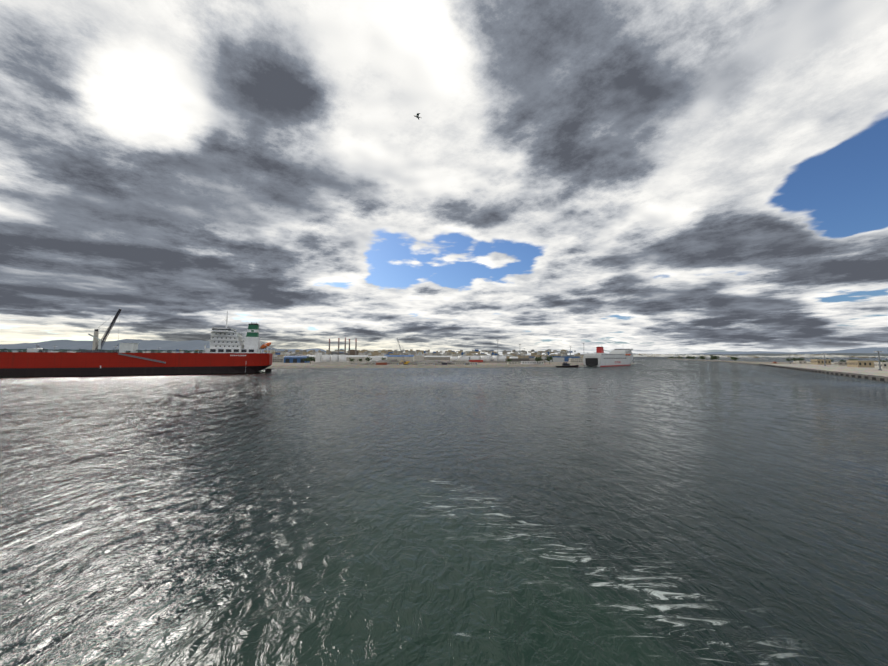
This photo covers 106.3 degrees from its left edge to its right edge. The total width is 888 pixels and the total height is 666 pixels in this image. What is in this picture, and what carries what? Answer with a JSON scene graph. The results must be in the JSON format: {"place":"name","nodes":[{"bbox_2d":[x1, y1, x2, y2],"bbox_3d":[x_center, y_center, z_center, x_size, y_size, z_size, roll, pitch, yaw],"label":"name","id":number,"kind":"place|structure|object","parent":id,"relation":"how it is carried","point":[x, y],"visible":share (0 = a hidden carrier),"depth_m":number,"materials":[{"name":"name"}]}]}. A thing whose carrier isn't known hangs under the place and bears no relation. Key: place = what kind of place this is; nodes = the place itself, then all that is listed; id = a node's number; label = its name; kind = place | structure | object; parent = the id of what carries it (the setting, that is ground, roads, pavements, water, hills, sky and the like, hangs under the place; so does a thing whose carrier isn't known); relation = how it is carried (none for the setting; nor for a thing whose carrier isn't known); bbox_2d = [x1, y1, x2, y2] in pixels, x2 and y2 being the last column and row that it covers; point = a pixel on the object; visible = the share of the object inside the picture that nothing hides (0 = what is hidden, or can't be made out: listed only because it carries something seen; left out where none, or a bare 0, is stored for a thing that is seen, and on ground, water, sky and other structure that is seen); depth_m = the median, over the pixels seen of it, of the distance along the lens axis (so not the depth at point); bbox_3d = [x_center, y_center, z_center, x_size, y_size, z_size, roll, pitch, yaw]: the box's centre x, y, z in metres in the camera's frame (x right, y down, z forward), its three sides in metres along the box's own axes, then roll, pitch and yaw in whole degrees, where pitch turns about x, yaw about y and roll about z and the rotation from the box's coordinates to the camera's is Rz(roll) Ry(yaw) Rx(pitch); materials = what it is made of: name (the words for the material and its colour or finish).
{"place":"outdoors","nodes":[
{"label":"outdoors","id":0,"kind":"place"},
{"bbox_2d":[0,339,294,351],"bbox_3d":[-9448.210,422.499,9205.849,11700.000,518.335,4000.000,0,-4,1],"label":"distant hills","id":1,"kind":"structure","parent":0,"point":[192,345],"depth_m":8608.22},
{"bbox_2d":[144,350,291,356],"bbox_3d":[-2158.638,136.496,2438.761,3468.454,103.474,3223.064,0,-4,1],"label":"hills","id":2,"kind":"structure","parent":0,"point":[274,352],"depth_m":3372.19,"materials":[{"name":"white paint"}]},
{"bbox_2d":[67,351,431,356],"bbox_3d":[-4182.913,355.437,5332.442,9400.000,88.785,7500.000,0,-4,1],"label":"town rise","id":3,"kind":"structure","parent":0,"point":[287,353],"depth_m":3304.39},
{"bbox_2d":[272,359,282,361],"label":"building","id":4,"kind":"structure","parent":0,"point":[277,360],"depth_m":559.51,"materials":[{"name":"concrete"}]},
{"bbox_2d":[289,348,325,352],"bbox_3d":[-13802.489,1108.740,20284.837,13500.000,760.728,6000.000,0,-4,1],"label":"terrain hills","id":5,"kind":"structure","parent":0,"point":[316,349],"depth_m":19928.80,"materials":[{"name":"grey"}]},
{"bbox_2d":[330,355,368,361],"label":"warehouse","id":6,"kind":"structure","parent":0,"point":[357,357],"depth_m":633.30,"materials":[{"name":"white paint"}]},
{"bbox_2d":[369,356,386,360],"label":"warehouse","id":7,"kind":"structure","parent":0,"point":[376,358],"depth_m":711.01,"materials":[{"name":"white paint"}]},
{"bbox_2d":[384,355,413,360],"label":"warehouse","id":8,"kind":"structure","parent":0,"point":[405,357],"depth_m":886.47,"materials":[{"name":"white paint"}]},
{"bbox_2d":[424,356,449,359],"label":"warehouse","id":9,"kind":"structure","parent":0,"point":[436,357],"depth_m":982.96,"materials":[{"name":"metal"}]},
{"bbox_2d":[0,358,887,665],"bbox_3d":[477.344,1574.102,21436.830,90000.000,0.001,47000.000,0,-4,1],"label":"sea water","id":10,"kind":"structure","parent":0,"point":[676,512],"depth_m":23.20,"materials":[{"name":"grey liquid"}]},
{"bbox_2d":[0,309,272,376],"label":"tanker ship","id":11,"kind":"object","parent":10,"relation":"on","point":[229,350],"visible":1,"depth_m":216.00,"materials":[{"name":"red paint"}]},
{"bbox_2d":[92,309,121,349],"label":"crane","id":12,"kind":"object","parent":11,"relation":"attached to","point":[95,342],"visible":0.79,"depth_m":360.51,"materials":[{"name":"white paint"}]},
{"bbox_2d":[555,360,578,366],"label":"tugboat","id":13,"kind":"object","parent":10,"relation":"on","point":[564,364],"visible":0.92,"depth_m":365.16,"materials":[{"name":"metal"}]},
{"bbox_2d":[583,343,632,366],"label":"ferry","id":14,"kind":"object","parent":10,"relation":"on","point":[614,357],"visible":1,"depth_m":407.57,"materials":[{"name":"white metal"}]},
{"bbox_2d":[567,355,697,358],"bbox_3d":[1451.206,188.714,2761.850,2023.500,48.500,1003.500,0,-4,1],"label":"hills","id":15,"kind":"structure","parent":10,"relation":"in","point":[647,357],"depth_m":2929.64,"materials":[{"name":"grey"}]},
{"bbox_2d":[0,0,887,354],"label":"sky","id":16,"kind":"structure","parent":0,"point":[642,176],"materials":[{"name":"white"}]},
{"bbox_2d":[268,360,634,367],"bbox_3d":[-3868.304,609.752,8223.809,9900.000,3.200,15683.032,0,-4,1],"label":"port land","id":17,"kind":"structure","parent":0,"point":[309,365],"depth_m":357.85,"materials":[{"name":"beige concrete"}]},
{"bbox_2d":[284,356,309,362],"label":"blue shed","id":18,"kind":"structure","parent":17,"relation":"on","point":[292,359],"depth_m":515.62,"materials":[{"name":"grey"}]},
{"bbox_2d":[306,356,313,363],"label":"tree","id":19,"kind":"object","parent":17,"relation":"on","point":[309,359],"visible":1,"depth_m":439.24,"materials":[{"name":"green plant"}]},
{"bbox_2d":[315,353,321,361],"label":"silo tower","id":20,"kind":"structure","parent":17,"relation":"on","point":[318,357],"depth_m":414.48,"materials":[{"name":"white paint"}]},
{"bbox_2d":[322,354,329,361],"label":"silo","id":21,"kind":"object","parent":17,"relation":"on","point":[325,357],"visible":0.9,"depth_m":413.34,"materials":[{"name":"white paint"}]},
{"bbox_2d":[331,354,338,361],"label":"silo","id":22,"kind":"object","parent":17,"relation":"on","point":[334,357],"visible":0.92,"depth_m":413.02,"materials":[{"name":"white paint"}]},
{"bbox_2d":[311,362,365,364],"bbox_3d":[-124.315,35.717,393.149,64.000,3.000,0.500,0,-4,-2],"label":"warehouse","id":23,"kind":"structure","parent":17,"relation":"on","point":[330,363],"depth_m":392.68,"materials":[{"name":"white paint"}]},
{"bbox_2d":[339,354,345,361],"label":"silo","id":24,"kind":"object","parent":17,"relation":"on","point":[342,357],"visible":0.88,"depth_m":412.67,"materials":[{"name":"white paint"}]},
{"bbox_2d":[328,338,358,354],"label":"power plant","id":25,"kind":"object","parent":17,"relation":"on","point":[354,352],"visible":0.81,"depth_m":1668.51,"materials":[{"name":"grey concrete"}]},
{"bbox_2d":[367,360,383,364],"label":"rubble heap","id":26,"kind":"object","parent":17,"relation":"on","point":[373,362],"visible":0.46,"depth_m":388.94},
{"bbox_2d":[379,359,400,363],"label":"rubble heap","id":27,"kind":"object","parent":17,"relation":"on","point":[387,361],"visible":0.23,"depth_m":406.18,"materials":[{"name":"grey stone"}]},
{"bbox_2d":[396,338,409,363],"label":"crawler crane","id":28,"kind":"object","parent":17,"relation":"on","point":[402,353],"visible":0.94,"depth_m":402.03,"materials":[{"name":"orange"}]},
{"bbox_2d":[408,360,444,364],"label":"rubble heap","id":29,"kind":"object","parent":17,"relation":"on","point":[427,361],"visible":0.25,"depth_m":393.69,"materials":[{"name":"grey stone"}]},
{"bbox_2d":[277,349,583,360],"bbox_3d":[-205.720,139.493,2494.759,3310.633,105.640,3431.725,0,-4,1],"label":"town buildings","id":30,"kind":"structure","parent":17,"relation":"on","point":[420,356],"depth_m":2697.10,"materials":[{"name":"white paint"}]},
{"bbox_2d":[442,360,454,364],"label":"rubble heap","id":31,"kind":"object","parent":17,"relation":"on","point":[448,362],"visible":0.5,"depth_m":394.93,"materials":[{"name":"grey stone"}]},
{"bbox_2d":[450,356,457,360],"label":"oil tank","id":32,"kind":"object","parent":17,"relation":"on","point":[453,358],"visible":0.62,"depth_m":610.71,"materials":[{"name":"white metal"}]},
{"bbox_2d":[455,362,465,364],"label":"warehouse","id":33,"kind":"structure","parent":17,"relation":"on","point":[460,363],"depth_m":372.72,"materials":[{"name":"white paint"}]},
{"bbox_2d":[458,355,468,360],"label":"oil tank","id":34,"kind":"object","parent":17,"relation":"on","point":[463,358],"visible":0.83,"depth_m":564.13,"materials":[{"name":"white metal"}]},
{"bbox_2d":[469,355,479,359],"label":"oil tank","id":35,"kind":"object","parent":17,"relation":"on","point":[474,357],"visible":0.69,"depth_m":569.22,"materials":[{"name":"white metal"}]},
{"bbox_2d":[480,355,491,360],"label":"oil tank","id":36,"kind":"object","parent":17,"relation":"on","point":[486,357],"visible":0.94,"depth_m":563.14,"materials":[{"name":"white metal"}]},
{"bbox_2d":[492,355,505,360],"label":"oil tank","id":37,"kind":"object","parent":17,"relation":"on","point":[499,357],"visible":0.75,"depth_m":551.13,"materials":[{"name":"white metal"}]},
{"bbox_2d":[533,355,542,361],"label":"tree","id":38,"kind":"object","parent":17,"relation":"on","point":[538,359],"visible":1,"depth_m":406.67,"materials":[{"name":"green plant"}]},
{"bbox_2d":[544,355,553,363],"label":"tree","id":39,"kind":"object","parent":17,"relation":"on","point":[549,358],"visible":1,"depth_m":409.36,"materials":[{"name":"green plant"}]},
{"bbox_2d":[569,358,582,361],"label":"port building","id":40,"kind":"structure","parent":17,"relation":"on","point":[575,359],"depth_m":547.43,"materials":[{"name":"white paint"}]},
{"bbox_2d":[452,361,505,362],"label":"bund wall","id":41,"kind":"structure","parent":0,"point":[484,361],"depth_m":540.73,"materials":[{"name":"concrete"}]},
{"bbox_2d":[505,358,528,362],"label":"port building","id":42,"kind":"structure","parent":0,"point":[518,359],"depth_m":508.78,"materials":[{"name":"concrete"}]},
{"bbox_2d":[521,361,534,363],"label":"port building","id":43,"kind":"structure","parent":0,"point":[527,362],"depth_m":413.01,"materials":[{"name":"white paint"}]},
{"bbox_2d":[534,357,564,361],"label":"port building","id":44,"kind":"structure","parent":0,"point":[558,359],"depth_m":604.26,"materials":[{"name":"grey"}]},
{"bbox_2d":[549,356,579,360],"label":"port building","id":45,"kind":"structure","parent":0,"point":[566,358],"depth_m":680.04,"materials":[{"name":"blue metal"}]},
{"bbox_2d":[632,347,887,353],"bbox_3d":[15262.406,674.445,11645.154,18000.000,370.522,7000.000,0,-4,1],"label":"distant hills","id":46,"kind":"structure","parent":0,"point":[868,350],"depth_m":11517.26,"materials":[{"name":"blue"}]},
{"bbox_2d":[633,353,887,357],"bbox_3d":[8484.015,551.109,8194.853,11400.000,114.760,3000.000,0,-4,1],"label":"land","id":47,"kind":"structure","parent":0,"point":[831,354],"depth_m":7936.88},
{"bbox_2d":[633,354,887,357],"bbox_3d":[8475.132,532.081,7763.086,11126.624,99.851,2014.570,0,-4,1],"label":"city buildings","id":48,"kind":"structure","parent":47,"relation":"on","point":[738,356],"depth_m":7398.12,"materials":[{"name":"white"}]},
{"bbox_2d":[666,358,887,381],"bbox_3d":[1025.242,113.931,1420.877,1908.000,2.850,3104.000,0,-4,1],"label":"quay ground","id":49,"kind":"structure","parent":0,"point":[870,373],"depth_m":271.91,"materials":[{"name":"light concrete"},{"name":"dark concrete"}]},
{"bbox_2d":[796,361,806,363],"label":"quay building","id":50,"kind":"structure","parent":49,"relation":"on","point":[801,362],"depth_m":499.59,"materials":[{"name":"white paint"}]},
{"bbox_2d":[874,351,882,369],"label":"light pole","id":51,"kind":"object","parent":49,"relation":"on","point":[879,359],"visible":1,"depth_m":241.73,"materials":[{"name":"grey metal"}]},
{"bbox_2d":[810,359,830,364],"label":"quay building","id":52,"kind":"structure","parent":0,"point":[819,361],"depth_m":431.39,"materials":[{"name":"grey"}]},
{"bbox_2d":[834,362,846,365],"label":"quay building","id":53,"kind":"structure","parent":0,"point":[840,363],"depth_m":383.80,"materials":[{"name":"concrete"}]},
{"bbox_2d":[846,360,877,367],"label":"quay building","id":54,"kind":"structure","parent":0,"point":[854,363],"depth_m":315.36,"materials":[{"name":"grey"}]},
{"bbox_2d":[874,362,887,367],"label":"quay building","id":55,"kind":"structure","parent":0,"point":[883,364],"depth_m":286.68,"materials":[{"name":"white paint"}]}
]}

